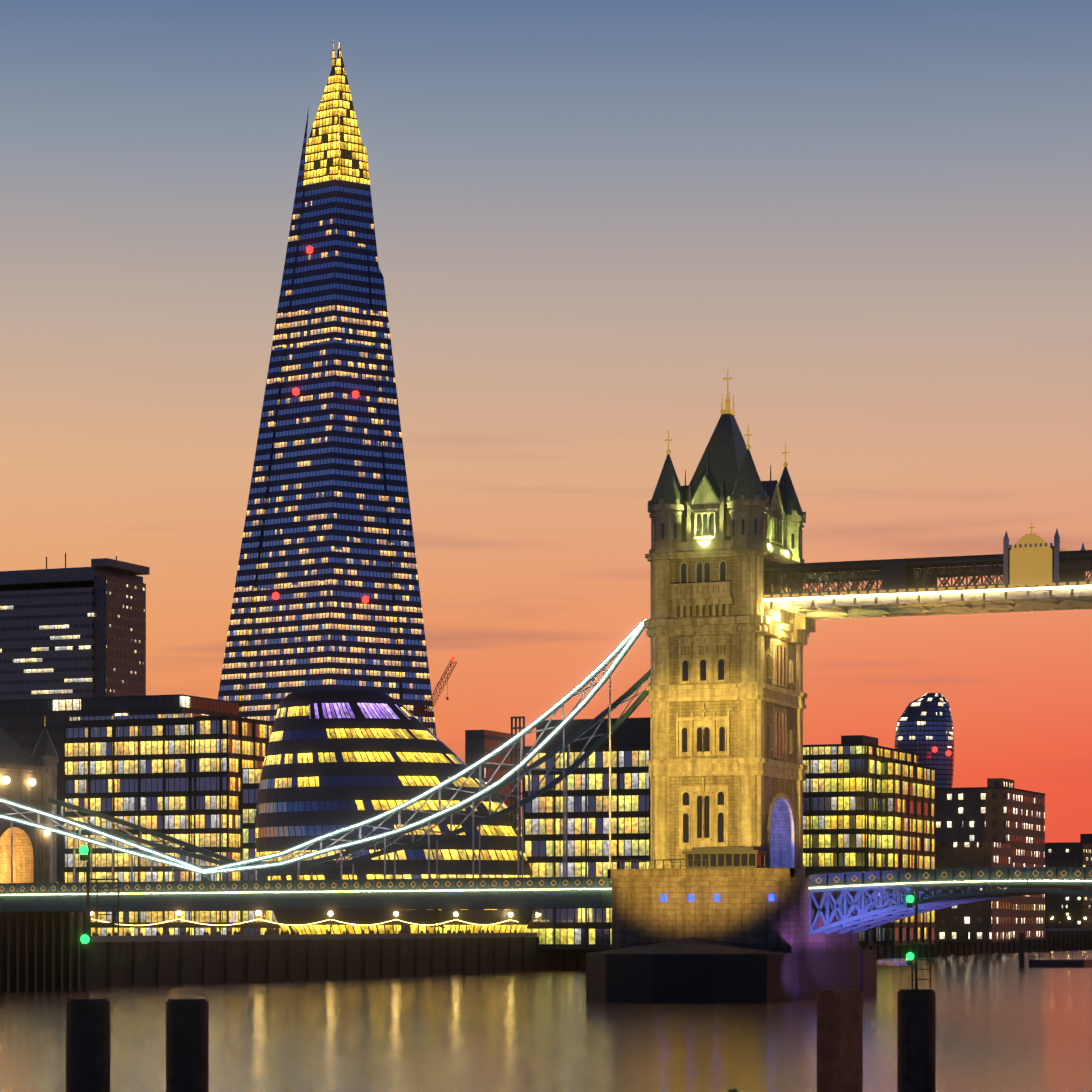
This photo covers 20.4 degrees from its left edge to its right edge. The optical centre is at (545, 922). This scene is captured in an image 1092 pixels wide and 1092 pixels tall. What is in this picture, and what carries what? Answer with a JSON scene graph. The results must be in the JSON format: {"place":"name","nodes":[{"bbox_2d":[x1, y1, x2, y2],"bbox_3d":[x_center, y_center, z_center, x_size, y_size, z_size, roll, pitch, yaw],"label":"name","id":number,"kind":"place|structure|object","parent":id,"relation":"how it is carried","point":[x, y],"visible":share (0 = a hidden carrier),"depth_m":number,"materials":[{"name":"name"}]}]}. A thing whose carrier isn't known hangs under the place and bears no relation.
{"place":"outdoors","nodes":[
{"label":"outdoors","id":0,"kind":"place"},
{"bbox_2d":[0,949,1091,1091],"bbox_3d":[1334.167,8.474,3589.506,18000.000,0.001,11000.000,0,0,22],"label":"river water","id":1,"kind":"structure","parent":0,"point":[1005,1022],"depth_m":228.35,"materials":[{"name":"brown liquid"}]},
{"bbox_2d":[66,845,1091,1091],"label":"mooring posts","id":2,"kind":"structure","parent":1,"relation":"in","point":[840,1039],"depth_m":81.22,"materials":[{"name":"metal"}]},
{"bbox_2d":[0,0,1091,842],"label":"sky","id":3,"kind":"structure","parent":0,"point":[875,216],"materials":[{"name":"orange"}]},
{"bbox_2d":[91,911,1091,987],"bbox_3d":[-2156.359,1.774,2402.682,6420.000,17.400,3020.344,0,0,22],"label":"embankment wall","id":4,"kind":"structure","parent":0,"point":[158,958],"depth_m":468.48,"materials":[{"name":"stone"}]},
{"bbox_2d":[0,722,90,991],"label":"abutment tower","id":5,"kind":"structure","parent":4,"relation":"on","point":[40,950],"depth_m":384.51,"materials":[{"name":"stone"}]},
{"bbox_2d":[218,41,436,736],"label":"skyscraper","id":6,"kind":"structure","parent":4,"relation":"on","point":[327,544],"depth_m":1073.86,"materials":[{"name":"blue glass"}]},
{"bbox_2d":[272,246,368,603],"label":"warning lights","id":7,"kind":"object","parent":6,"relation":"attached to","point":[355,395],"visible":1,"depth_m":1051.22},
{"bbox_2d":[255,690,531,933],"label":"city hall","id":8,"kind":"structure","parent":4,"relation":"on","point":[335,760],"depth_m":539.92,"materials":[{"name":"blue glass"}]},
{"bbox_2d":[413,656,456,731],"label":"tower crane","id":9,"kind":"object","parent":4,"relation":"on","point":[419,709],"visible":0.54,"depth_m":896.04,"materials":[{"name":"red metal"}]},
{"bbox_2d":[427,909,450,928],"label":"promenade trees","id":10,"kind":"object","parent":4,"relation":"on","point":[437,918],"visible":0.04,"depth_m":522.46,"materials":[{"name":"green plant"}]},
{"bbox_2d":[0,553,1091,949],"bbox_3d":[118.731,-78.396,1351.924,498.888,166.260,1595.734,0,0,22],"label":"background buildings","id":11,"kind":"structure","parent":4,"relation":"on","point":[72,677],"depth_m":640.88,"materials":[{"name":"black glass"}]},
{"bbox_2d":[643,369,809,868],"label":"bridge tower","id":12,"kind":"structure","parent":0,"point":[726,701],"depth_m":338.27,"materials":[{"name":"stone"}]},
{"bbox_2d":[0,618,649,911],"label":"suspension span","id":13,"kind":"object","parent":12,"relation":"attached to","point":[261,893],"visible":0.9,"depth_m":358.04,"materials":[{"name":"white metal"}]},
{"bbox_2d":[763,523,1091,644],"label":"tower bridge walkways","id":14,"kind":"structure","parent":12,"relation":"attached to","point":[1038,573],"depth_m":332.45,"materials":[{"name":"metal"}]},
{"bbox_2d":[586,847,876,1003],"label":"bridge pier","id":15,"kind":"structure","parent":0,"point":[714,925],"depth_m":330.28,"materials":[{"name":"beige stone"}]},
{"bbox_2d":[809,867,1061,934],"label":"bascule span","id":16,"kind":"object","parent":15,"relation":"attached to","point":[904,884],"visible":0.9,"depth_m":330.88,"materials":[{"name":"metal"}]},
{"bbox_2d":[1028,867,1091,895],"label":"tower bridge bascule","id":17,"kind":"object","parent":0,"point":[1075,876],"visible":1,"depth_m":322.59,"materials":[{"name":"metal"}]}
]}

